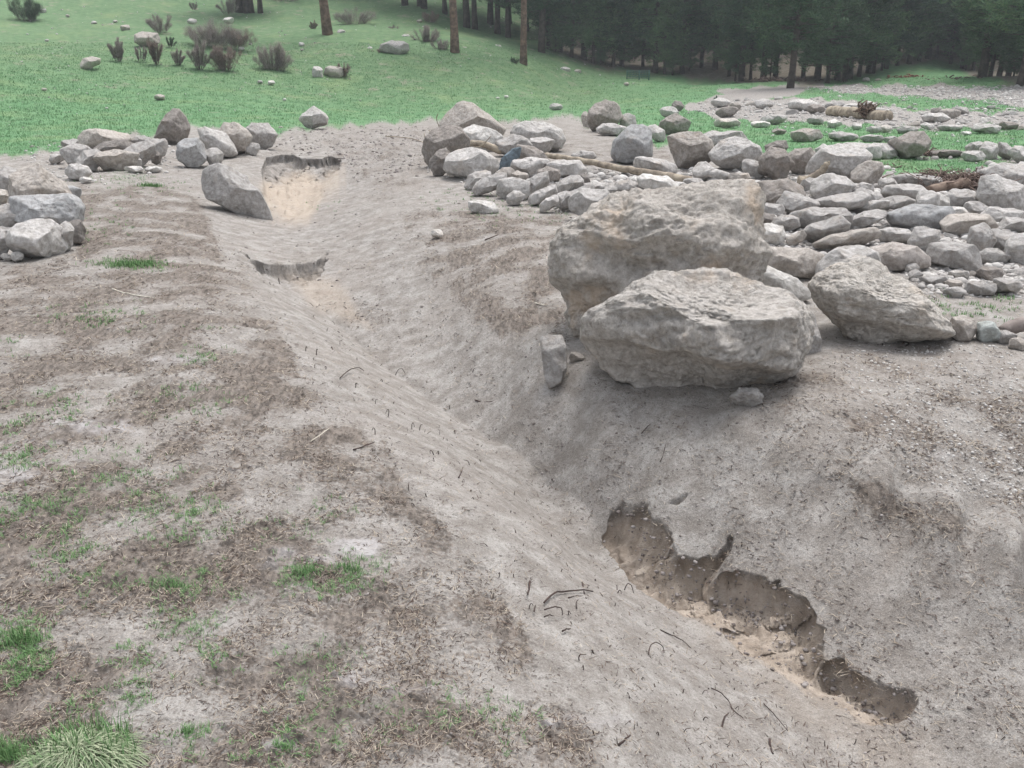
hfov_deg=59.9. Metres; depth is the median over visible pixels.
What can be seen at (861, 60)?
pine tree
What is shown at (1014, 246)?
boulder
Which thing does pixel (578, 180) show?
rock
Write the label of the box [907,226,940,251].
rock
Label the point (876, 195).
rock
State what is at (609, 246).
boulder
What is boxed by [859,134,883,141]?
rock
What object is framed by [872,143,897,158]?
rock
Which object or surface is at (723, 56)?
pine tree
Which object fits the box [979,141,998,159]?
rock
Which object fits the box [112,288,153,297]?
stick
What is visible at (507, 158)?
rock
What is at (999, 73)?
pine tree
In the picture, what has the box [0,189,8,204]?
rock
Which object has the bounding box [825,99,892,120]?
fallen log
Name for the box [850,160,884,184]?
rock
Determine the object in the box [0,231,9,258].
rock
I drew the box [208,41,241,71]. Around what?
shrub
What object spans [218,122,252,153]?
boulder
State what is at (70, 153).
rock
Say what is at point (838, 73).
pine tree
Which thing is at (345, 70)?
shrub
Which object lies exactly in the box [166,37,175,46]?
shrub
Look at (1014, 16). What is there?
pine tree
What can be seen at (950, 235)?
stone
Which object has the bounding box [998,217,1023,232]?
rock
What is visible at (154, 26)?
shrub
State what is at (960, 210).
rock
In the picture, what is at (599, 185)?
rock
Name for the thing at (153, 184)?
grass tuft
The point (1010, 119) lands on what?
rubble
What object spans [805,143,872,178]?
boulder
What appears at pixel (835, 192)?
rock
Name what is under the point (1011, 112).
stone
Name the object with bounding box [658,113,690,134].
rock
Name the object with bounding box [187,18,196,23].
rock
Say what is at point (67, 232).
rock
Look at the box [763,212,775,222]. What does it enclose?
rock
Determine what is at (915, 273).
rock
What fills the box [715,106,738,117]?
rock
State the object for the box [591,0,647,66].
pine tree
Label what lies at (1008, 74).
pine tree
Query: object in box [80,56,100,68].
rock
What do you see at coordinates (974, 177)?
brush pile
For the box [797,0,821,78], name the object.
pine tree
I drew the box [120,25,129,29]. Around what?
rock
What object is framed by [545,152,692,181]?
log
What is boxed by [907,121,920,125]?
stone
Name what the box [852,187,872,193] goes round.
rock
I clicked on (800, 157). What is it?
rock
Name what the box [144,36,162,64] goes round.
shrub
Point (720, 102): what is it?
rock
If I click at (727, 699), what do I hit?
root
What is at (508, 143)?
rock
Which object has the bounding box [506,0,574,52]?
pine tree
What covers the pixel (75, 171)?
rock
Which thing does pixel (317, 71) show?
rock
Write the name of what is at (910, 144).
boulder
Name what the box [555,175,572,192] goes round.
rock
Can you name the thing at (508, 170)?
rock
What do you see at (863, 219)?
rock
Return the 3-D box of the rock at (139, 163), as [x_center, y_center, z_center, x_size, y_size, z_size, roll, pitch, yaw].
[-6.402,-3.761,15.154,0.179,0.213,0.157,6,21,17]
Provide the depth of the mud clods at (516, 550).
3.90 m
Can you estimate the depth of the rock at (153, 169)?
14.77 m
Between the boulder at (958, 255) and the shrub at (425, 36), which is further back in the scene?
the shrub at (425, 36)
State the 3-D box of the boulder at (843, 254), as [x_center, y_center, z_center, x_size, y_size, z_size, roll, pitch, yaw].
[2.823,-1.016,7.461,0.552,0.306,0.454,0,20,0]
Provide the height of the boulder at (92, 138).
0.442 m
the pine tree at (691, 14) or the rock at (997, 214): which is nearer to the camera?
the rock at (997, 214)
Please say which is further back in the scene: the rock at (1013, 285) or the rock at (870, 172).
the rock at (870, 172)
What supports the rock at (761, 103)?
on the ground at (322, 176)
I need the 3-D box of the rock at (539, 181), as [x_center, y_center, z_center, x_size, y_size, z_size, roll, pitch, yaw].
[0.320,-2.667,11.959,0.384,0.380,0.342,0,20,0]
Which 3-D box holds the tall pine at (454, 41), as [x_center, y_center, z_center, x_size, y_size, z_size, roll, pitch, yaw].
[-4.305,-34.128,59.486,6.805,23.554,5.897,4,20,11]
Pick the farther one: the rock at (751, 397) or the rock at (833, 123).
the rock at (833, 123)
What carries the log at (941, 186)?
on the ground at (322, 176)
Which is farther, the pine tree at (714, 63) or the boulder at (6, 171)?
the pine tree at (714, 63)
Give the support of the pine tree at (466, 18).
on the ground at (322, 176)
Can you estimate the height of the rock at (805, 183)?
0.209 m
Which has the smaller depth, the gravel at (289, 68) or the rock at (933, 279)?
the rock at (933, 279)
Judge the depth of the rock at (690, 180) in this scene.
12.77 m
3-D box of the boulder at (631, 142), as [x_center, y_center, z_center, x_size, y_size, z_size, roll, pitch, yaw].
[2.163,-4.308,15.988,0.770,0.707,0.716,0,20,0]
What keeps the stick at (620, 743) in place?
on the ground at (322, 176)
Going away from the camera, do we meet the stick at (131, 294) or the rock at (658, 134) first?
the stick at (131, 294)
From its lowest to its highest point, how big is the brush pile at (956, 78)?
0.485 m
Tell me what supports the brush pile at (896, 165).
on the ground at (322, 176)
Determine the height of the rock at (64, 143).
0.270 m
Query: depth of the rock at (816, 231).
8.77 m
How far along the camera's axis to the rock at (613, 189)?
12.21 m
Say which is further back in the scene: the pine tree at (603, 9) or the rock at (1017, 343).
the pine tree at (603, 9)
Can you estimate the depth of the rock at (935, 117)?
25.90 m
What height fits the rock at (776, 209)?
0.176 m
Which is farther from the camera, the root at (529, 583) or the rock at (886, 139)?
the rock at (886, 139)
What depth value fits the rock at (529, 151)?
14.89 m
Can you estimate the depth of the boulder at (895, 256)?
7.70 m
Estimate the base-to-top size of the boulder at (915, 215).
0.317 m
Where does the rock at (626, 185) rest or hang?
on the ground at (322, 176)
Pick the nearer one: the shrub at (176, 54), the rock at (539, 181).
the rock at (539, 181)
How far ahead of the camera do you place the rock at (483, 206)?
10.73 m
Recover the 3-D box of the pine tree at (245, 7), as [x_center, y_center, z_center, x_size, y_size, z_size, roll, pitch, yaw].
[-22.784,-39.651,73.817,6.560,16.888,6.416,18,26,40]
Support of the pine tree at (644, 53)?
on the ground at (322, 176)
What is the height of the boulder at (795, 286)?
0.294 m
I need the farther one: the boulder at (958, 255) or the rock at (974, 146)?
the rock at (974, 146)
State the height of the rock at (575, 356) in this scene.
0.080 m
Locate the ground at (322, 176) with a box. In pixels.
[0,0,1023,767]
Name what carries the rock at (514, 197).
on the ground at (322, 176)
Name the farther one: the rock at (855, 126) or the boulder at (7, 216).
the rock at (855, 126)
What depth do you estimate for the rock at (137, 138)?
18.82 m
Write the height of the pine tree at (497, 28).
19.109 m
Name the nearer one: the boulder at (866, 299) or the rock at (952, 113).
the boulder at (866, 299)
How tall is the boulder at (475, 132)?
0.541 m
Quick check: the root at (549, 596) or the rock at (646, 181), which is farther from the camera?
the rock at (646, 181)
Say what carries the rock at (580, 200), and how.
on the ground at (322, 176)
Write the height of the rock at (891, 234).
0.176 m
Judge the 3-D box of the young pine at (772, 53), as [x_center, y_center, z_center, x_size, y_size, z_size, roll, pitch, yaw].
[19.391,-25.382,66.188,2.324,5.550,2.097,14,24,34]
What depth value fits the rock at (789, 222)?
9.47 m
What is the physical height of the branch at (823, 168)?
0.404 m
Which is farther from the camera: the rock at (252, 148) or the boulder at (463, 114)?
the boulder at (463, 114)
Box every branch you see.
[385,114,501,153]
[797,161,829,183]
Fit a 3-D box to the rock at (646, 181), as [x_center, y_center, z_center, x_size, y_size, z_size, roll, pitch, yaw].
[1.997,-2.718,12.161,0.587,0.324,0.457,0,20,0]
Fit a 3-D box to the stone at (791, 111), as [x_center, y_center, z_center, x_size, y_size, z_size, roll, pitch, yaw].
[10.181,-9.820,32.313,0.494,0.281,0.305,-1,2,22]
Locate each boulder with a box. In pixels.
[0,165,16,192]
[0,203,15,226]
[5,218,67,257]
[8,162,71,202]
[9,193,85,224]
[77,128,131,148]
[154,108,190,144]
[176,137,206,167]
[197,126,237,157]
[201,163,272,220]
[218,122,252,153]
[246,122,277,149]
[379,40,409,53]
[421,125,469,166]
[438,100,505,134]
[443,147,499,177]
[463,124,502,151]
[510,120,565,151]
[547,178,772,337]
[579,267,814,388]
[587,99,622,131]
[610,124,652,163]
[667,131,713,167]
[708,136,762,169]
[757,178,805,203]
[758,146,794,179]
[763,265,810,300]
[768,246,824,278]
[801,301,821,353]
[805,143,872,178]
[807,256,955,343]
[809,173,856,198]
[815,191,871,210]
[815,245,880,273]
[869,242,930,270]
[886,204,955,228]
[887,131,931,158]
[925,241,982,270]
[975,174,1023,210]
[978,162,1023,184]
[1004,233,1023,264]
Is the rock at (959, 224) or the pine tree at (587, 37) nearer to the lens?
the rock at (959, 224)
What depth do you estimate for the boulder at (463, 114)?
20.19 m
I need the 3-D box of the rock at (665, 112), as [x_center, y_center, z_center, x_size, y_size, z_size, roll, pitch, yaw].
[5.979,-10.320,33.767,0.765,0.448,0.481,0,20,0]
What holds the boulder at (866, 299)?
on the ground at (322, 176)
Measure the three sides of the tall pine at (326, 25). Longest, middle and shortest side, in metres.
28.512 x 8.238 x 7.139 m
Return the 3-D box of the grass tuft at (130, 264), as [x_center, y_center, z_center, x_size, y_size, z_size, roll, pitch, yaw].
[-3.454,-1.092,8.048,0.990,0.090,0.448,0,20,0]
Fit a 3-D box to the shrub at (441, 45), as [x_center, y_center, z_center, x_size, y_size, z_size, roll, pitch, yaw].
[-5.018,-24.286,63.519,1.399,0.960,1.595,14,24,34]
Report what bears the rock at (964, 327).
on the ground at (322, 176)
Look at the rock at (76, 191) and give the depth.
11.34 m
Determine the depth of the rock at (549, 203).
10.70 m
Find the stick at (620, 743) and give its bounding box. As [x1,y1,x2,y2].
[618,735,630,745]
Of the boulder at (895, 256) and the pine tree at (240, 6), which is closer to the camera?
the boulder at (895, 256)
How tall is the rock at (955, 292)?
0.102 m
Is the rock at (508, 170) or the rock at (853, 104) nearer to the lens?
the rock at (508, 170)
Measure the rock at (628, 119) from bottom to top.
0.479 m
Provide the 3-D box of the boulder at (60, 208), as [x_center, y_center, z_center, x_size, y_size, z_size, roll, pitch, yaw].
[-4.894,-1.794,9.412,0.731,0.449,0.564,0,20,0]
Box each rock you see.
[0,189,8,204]
[0,226,10,232]
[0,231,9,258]
[0,253,11,260]
[11,251,23,261]
[49,151,64,163]
[59,143,92,164]
[60,221,73,251]
[61,138,78,146]
[64,163,91,179]
[68,185,81,197]
[70,219,85,243]
[76,149,101,170]
[79,176,91,183]
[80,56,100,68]
[92,149,139,170]
[93,139,132,151]
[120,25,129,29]
[124,140,155,166]
[124,166,143,172]
[131,135,150,142]
[134,31,159,46]
[135,158,141,165]
[144,166,161,172]
[151,138,167,156]
[151,150,161,164]
[154,94,164,99]
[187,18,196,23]
[206,148,223,164]
[223,17,233,23]
[244,142,259,155]
[299,106,328,128]
[312,66,322,76]
[323,66,343,77]
[429,147,450,175]
[431,229,442,237]
[464,170,491,189]
[468,200,498,213]
[472,172,506,195]
[495,134,532,154]
[496,177,530,199]
[497,147,520,170]
[497,167,513,177]
[506,190,524,205]
[510,157,549,175]
[511,170,528,179]
[516,144,550,161]
[528,171,549,193]
[528,184,557,205]
[529,137,554,152]
[537,166,560,181]
[539,195,558,212]
[540,334,566,388]
[546,159,585,177]
[549,103,562,110]
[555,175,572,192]
[555,191,568,208]
[560,67,570,70]
[560,183,594,210]
[568,188,609,215]
[569,174,583,190]
[569,352,584,362]
[571,150,596,158]
[580,174,590,182]
[581,111,588,127]
[582,182,608,188]
[596,123,625,135]
[604,185,618,192]
[614,179,638,191]
[620,113,636,126]
[630,175,637,181]
[633,156,677,172]
[636,173,678,189]
[648,124,665,141]
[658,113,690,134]
[659,106,678,117]
[671,100,683,110]
[683,178,702,183]
[692,161,729,180]
[704,130,747,145]
[711,97,730,106]
[714,118,740,127]
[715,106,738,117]
[728,173,751,179]
[729,102,740,109]
[729,387,763,406]
[741,159,763,178]
[751,121,770,127]
[753,99,773,108]
[759,114,786,124]
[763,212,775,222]
[763,223,784,244]
[764,140,788,150]
[764,202,784,216]
[771,215,800,230]
[772,128,785,134]
[776,191,820,213]
[786,230,806,245]
[788,99,816,110]
[788,147,815,173]
[789,207,853,227]
[790,128,822,141]
[800,177,814,190]
[803,215,850,242]
[806,115,823,124]
[807,104,824,113]
[812,227,881,249]
[814,143,827,151]
[824,101,844,107]
[827,119,841,127]
[827,189,851,195]
[828,131,858,140]
[843,142,881,159]
[844,103,857,106]
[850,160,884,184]
[850,209,886,228]
[852,123,861,129]
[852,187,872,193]
[853,200,889,212]
[854,182,873,191]
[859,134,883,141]
[867,126,881,132]
[869,192,882,200]
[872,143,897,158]
[878,178,896,187]
[878,227,911,243]
[879,195,914,210]
[880,125,891,132]
[880,183,926,199]
[883,136,895,142]
[890,173,942,186]
[896,126,918,132]
[905,263,919,272]
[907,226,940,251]
[908,269,923,279]
[914,190,940,205]
[919,275,947,284]
[920,122,934,129]
[921,113,950,122]
[929,149,962,156]
[930,108,941,112]
[936,124,962,130]
[937,192,949,205]
[939,108,960,118]
[939,212,998,235]
[942,286,966,297]
[944,279,962,286]
[945,188,977,206]
[948,270,969,278]
[950,315,976,341]
[952,106,969,113]
[952,206,967,213]
[961,131,971,134]
[961,151,985,161]
[963,201,987,213]
[964,280,996,295]
[965,141,982,150]
[966,222,996,250]
[971,123,1000,133]
[976,266,1003,280]
[976,321,1000,341]
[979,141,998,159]
[980,206,1023,221]
[980,248,1010,263]
[992,228,1013,250]
[993,277,1023,293]
[996,330,1017,343]
[998,142,1011,159]
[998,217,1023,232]
[999,121,1018,129]
[1007,145,1023,162]
[1008,337,1023,350]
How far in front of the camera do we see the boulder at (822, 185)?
11.33 m
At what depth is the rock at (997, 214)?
9.78 m
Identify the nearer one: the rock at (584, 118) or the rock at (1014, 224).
the rock at (1014, 224)
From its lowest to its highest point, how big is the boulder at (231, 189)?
0.874 m
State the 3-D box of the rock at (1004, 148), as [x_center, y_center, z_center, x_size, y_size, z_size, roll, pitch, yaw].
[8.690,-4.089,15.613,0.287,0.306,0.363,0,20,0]
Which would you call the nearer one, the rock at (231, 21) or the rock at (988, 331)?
the rock at (988, 331)
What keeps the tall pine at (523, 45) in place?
on the ground at (322, 176)
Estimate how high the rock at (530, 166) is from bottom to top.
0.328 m
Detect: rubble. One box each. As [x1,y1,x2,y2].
[20,143,183,184]
[427,168,575,218]
[497,160,1023,291]
[687,97,1023,131]
[691,116,1022,166]
[807,84,1023,106]
[902,265,1023,298]
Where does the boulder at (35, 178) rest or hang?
on the ground at (322, 176)
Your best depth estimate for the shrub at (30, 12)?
65.74 m
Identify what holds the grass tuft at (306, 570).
on the ground at (322, 176)
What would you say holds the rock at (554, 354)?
on the ground at (322, 176)
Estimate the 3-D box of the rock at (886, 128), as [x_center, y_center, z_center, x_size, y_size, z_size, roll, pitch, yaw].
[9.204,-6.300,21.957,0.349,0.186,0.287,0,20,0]
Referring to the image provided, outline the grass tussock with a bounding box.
[12,707,157,767]
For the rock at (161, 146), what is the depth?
16.54 m
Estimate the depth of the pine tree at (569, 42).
73.21 m
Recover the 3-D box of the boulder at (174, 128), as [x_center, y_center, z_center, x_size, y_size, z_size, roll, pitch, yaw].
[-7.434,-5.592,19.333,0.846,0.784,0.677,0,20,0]
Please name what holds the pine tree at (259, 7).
on the ground at (322, 176)
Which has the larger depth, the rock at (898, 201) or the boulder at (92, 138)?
the boulder at (92, 138)
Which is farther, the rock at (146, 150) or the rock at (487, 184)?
the rock at (146, 150)
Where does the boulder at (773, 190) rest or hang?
on the ground at (322, 176)
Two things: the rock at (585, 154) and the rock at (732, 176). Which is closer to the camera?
the rock at (732, 176)
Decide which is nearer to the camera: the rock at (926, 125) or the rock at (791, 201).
the rock at (791, 201)
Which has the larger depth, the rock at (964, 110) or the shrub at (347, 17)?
the shrub at (347, 17)
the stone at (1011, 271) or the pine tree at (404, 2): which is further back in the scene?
the pine tree at (404, 2)
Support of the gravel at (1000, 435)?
on the ground at (322, 176)
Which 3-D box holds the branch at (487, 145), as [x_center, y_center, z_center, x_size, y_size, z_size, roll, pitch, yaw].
[-1.246,-4.502,16.343,2.139,0.925,0.575,0,20,0]
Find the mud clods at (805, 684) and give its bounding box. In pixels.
[616,502,914,739]
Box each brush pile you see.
[742,75,823,81]
[882,165,1021,190]
[884,163,912,167]
[886,74,923,78]
[921,147,937,155]
[925,74,980,79]
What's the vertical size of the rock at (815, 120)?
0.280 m
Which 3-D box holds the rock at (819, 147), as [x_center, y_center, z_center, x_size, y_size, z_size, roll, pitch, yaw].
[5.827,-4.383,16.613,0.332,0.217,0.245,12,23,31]
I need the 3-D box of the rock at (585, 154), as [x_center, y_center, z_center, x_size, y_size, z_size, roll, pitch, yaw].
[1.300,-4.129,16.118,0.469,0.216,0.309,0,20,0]
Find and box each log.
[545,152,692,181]
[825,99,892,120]
[926,177,970,191]
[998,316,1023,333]
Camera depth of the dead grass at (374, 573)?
3.34 m
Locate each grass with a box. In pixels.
[0,41,1023,185]
[0,169,1021,767]
[0,169,1023,767]
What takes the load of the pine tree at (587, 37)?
on the ground at (322, 176)
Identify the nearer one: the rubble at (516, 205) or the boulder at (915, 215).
the boulder at (915, 215)
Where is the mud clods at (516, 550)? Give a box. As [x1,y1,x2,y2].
[0,186,1023,767]
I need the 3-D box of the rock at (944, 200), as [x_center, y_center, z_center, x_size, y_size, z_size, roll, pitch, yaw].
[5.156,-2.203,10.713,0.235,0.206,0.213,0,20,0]
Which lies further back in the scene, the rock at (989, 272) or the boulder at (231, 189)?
the boulder at (231, 189)
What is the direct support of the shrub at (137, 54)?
on the ground at (322, 176)
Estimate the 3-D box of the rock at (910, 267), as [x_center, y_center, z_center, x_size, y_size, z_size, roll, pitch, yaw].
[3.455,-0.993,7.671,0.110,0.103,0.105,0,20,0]
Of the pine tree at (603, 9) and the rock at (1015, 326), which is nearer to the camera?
the rock at (1015, 326)
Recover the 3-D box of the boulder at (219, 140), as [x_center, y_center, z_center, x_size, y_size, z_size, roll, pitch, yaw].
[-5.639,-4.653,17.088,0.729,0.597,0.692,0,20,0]
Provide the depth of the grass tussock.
2.34 m
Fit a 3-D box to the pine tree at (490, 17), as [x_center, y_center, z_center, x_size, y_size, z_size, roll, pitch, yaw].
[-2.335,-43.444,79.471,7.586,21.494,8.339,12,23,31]
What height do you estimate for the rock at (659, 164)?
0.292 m
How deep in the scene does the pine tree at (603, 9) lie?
73.49 m
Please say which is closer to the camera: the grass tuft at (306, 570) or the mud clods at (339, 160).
the grass tuft at (306, 570)
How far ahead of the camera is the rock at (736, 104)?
36.86 m
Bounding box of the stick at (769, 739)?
[768,738,773,753]
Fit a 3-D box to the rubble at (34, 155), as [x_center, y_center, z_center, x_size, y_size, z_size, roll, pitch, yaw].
[-8.046,-4.475,17.422,2.809,0.170,9.917,-9,22,-24]
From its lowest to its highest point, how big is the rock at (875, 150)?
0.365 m
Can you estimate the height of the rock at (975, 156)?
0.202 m
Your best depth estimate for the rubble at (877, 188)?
9.27 m
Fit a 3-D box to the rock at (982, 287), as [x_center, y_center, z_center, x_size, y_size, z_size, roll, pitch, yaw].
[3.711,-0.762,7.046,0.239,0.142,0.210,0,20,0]
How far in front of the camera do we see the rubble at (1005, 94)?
49.17 m
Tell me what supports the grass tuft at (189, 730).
on the ground at (322, 176)
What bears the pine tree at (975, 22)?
on the ground at (322, 176)
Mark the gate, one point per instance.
(641, 74)
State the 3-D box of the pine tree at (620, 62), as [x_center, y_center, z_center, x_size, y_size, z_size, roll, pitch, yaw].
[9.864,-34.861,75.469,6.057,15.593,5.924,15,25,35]
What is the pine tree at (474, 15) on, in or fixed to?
on the ground at (322, 176)
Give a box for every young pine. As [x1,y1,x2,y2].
[659,6,687,74]
[721,11,749,80]
[757,6,785,76]
[825,52,856,80]
[999,27,1022,76]
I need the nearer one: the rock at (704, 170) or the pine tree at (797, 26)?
the rock at (704, 170)
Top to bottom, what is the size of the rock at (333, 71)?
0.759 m
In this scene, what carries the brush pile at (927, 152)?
on the rock at (946, 153)
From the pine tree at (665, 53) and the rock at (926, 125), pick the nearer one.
the rock at (926, 125)
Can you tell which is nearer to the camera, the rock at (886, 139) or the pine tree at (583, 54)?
the rock at (886, 139)
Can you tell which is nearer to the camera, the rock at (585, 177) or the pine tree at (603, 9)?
the rock at (585, 177)
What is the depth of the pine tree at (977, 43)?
57.27 m
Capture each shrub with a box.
[5,0,43,20]
[106,37,124,60]
[134,46,146,60]
[144,14,173,32]
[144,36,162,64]
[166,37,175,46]
[170,48,185,64]
[182,15,244,45]
[184,29,211,69]
[188,2,197,9]
[208,27,257,48]
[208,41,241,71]
[215,0,238,13]
[252,41,294,70]
[309,19,317,28]
[333,5,376,23]
[334,62,349,76]
[410,24,439,41]
[422,9,439,22]
[430,39,449,49]
[510,56,518,62]
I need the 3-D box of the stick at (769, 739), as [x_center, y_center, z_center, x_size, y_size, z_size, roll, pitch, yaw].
[0.914,1.279,3.135,0.010,0.027,0.096,4,20,10]
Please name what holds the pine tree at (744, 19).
on the ground at (322, 176)
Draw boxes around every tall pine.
[319,0,332,34]
[449,0,459,52]
[520,0,527,65]
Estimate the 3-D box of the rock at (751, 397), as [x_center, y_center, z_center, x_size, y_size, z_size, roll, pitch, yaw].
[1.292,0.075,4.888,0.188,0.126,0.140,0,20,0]
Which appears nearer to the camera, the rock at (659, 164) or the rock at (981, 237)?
the rock at (981, 237)
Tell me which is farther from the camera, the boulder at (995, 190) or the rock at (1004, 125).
the rock at (1004, 125)
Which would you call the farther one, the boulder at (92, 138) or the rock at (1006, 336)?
the boulder at (92, 138)
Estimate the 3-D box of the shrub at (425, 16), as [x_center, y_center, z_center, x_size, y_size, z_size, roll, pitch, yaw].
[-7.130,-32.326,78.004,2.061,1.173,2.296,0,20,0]
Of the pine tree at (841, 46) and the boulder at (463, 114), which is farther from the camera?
the pine tree at (841, 46)
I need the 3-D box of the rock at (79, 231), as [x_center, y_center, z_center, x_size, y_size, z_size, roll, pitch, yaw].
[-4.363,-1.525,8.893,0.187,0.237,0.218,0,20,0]
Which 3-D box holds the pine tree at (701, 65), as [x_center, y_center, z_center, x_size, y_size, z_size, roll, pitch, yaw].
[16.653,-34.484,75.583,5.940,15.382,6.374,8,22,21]
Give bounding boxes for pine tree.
[235,0,242,12]
[242,0,248,13]
[247,0,254,12]
[257,0,262,13]
[401,0,407,5]
[421,0,427,8]
[442,0,447,14]
[463,0,470,27]
[471,0,477,29]
[478,0,500,33]
[487,0,493,24]
[488,0,510,37]
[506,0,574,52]
[513,0,576,49]
[535,0,591,52]
[545,0,609,57]
[551,0,619,59]
[563,0,630,63]
[569,0,636,64]
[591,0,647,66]
[616,0,653,64]
[625,0,669,66]
[627,0,699,72]
[636,0,689,73]
[652,0,719,73]
[682,0,730,67]
[694,0,726,69]
[704,0,747,76]
[704,0,765,81]
[723,0,796,78]
[729,1,769,79]
[739,0,809,77]
[745,0,856,87]
[764,2,826,77]
[783,0,872,83]
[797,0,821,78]
[805,0,905,81]
[814,0,882,80]
[848,0,905,78]
[854,0,903,76]
[865,0,908,73]
[872,0,917,73]
[938,0,1022,77]
[959,0,1021,76]
[964,0,1023,85]
[971,47,1003,75]
[994,0,1023,66]
[1000,43,1014,75]
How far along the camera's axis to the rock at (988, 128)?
21.62 m
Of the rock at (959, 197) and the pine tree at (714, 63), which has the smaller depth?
the rock at (959, 197)
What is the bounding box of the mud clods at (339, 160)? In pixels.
[259,125,428,181]
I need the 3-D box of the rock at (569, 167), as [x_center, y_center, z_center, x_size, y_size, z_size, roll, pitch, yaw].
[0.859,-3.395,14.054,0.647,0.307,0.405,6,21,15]
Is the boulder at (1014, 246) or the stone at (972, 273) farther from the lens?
the boulder at (1014, 246)
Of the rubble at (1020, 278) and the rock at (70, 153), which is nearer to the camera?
the rubble at (1020, 278)
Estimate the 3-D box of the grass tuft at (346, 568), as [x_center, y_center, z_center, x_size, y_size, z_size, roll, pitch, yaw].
[-0.610,0.661,3.270,0.139,0.057,0.090,5,21,14]
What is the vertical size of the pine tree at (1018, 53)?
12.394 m
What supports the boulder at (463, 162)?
on the ground at (322, 176)
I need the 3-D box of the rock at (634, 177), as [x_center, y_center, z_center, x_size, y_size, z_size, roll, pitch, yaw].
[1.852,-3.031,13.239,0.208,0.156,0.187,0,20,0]
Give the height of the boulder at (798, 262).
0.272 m
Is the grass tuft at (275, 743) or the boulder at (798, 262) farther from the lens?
the boulder at (798, 262)
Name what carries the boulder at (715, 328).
on the ground at (322, 176)
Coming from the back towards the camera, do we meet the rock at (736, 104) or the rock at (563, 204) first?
the rock at (736, 104)
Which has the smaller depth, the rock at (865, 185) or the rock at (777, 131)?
the rock at (865, 185)
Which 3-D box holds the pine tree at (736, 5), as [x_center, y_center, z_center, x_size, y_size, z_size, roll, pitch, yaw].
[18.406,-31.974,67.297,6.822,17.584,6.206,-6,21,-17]
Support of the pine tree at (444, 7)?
on the ground at (322, 176)
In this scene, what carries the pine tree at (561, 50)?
on the ground at (322, 176)
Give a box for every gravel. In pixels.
[0,1,633,130]
[838,341,1023,506]
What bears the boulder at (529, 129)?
on the ground at (322, 176)
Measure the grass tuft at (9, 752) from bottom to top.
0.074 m
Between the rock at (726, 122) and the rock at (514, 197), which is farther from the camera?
the rock at (726, 122)
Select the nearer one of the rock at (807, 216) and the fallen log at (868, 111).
the rock at (807, 216)
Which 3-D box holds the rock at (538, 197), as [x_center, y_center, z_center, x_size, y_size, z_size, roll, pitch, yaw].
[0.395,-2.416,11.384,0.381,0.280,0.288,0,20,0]
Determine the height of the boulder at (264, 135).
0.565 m
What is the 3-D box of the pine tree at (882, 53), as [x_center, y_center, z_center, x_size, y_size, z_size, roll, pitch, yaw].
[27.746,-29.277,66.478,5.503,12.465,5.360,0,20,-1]
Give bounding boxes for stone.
[585,166,594,172]
[745,101,753,105]
[785,109,798,114]
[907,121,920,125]
[944,233,956,237]
[969,271,976,276]
[979,118,987,122]
[1006,269,1017,273]
[1007,110,1017,114]
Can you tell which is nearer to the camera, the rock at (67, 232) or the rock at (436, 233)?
the rock at (67, 232)
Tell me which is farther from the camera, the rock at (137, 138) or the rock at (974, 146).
the rock at (137, 138)
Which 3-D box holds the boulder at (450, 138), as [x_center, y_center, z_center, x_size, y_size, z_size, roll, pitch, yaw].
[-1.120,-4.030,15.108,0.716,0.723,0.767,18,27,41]
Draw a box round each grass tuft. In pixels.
[0,620,52,651]
[0,726,42,765]
[86,254,187,269]
[137,182,172,187]
[139,575,191,590]
[176,721,197,735]
[272,739,296,751]
[286,562,329,579]
[326,559,362,574]
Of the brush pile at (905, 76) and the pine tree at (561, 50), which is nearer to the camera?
the brush pile at (905, 76)
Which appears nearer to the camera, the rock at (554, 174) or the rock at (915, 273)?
the rock at (915, 273)
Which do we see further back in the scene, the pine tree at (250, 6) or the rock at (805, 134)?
the pine tree at (250, 6)
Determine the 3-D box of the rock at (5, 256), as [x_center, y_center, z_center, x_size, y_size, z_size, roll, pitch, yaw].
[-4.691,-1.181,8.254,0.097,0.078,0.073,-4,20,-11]
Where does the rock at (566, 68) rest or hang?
on the ground at (322, 176)
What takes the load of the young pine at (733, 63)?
on the ground at (322, 176)
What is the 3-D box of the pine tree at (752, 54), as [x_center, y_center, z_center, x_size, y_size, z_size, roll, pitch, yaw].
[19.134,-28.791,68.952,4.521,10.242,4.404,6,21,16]
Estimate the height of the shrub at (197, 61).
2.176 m
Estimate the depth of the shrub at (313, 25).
68.86 m
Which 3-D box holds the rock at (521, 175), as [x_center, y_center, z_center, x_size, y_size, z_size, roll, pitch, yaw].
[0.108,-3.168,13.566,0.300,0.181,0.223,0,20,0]
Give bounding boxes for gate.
[626,70,649,79]
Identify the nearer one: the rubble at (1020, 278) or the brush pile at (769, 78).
the rubble at (1020, 278)
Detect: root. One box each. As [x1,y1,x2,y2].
[527,580,530,594]
[543,589,593,603]
[648,642,664,654]
[660,629,690,647]
[711,688,742,717]
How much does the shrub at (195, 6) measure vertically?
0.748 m
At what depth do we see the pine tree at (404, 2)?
83.57 m
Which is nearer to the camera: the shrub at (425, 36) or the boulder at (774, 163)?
the boulder at (774, 163)
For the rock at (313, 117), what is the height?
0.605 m
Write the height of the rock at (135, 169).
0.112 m
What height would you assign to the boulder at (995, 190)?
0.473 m
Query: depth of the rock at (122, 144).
15.87 m
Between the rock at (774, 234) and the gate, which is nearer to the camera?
the rock at (774, 234)
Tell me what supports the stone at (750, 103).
on the ground at (322, 176)
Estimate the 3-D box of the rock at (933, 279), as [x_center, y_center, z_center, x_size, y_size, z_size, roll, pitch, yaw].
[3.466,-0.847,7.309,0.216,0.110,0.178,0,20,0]
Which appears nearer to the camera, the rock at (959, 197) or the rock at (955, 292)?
the rock at (955, 292)
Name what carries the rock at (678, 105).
on the ground at (322, 176)

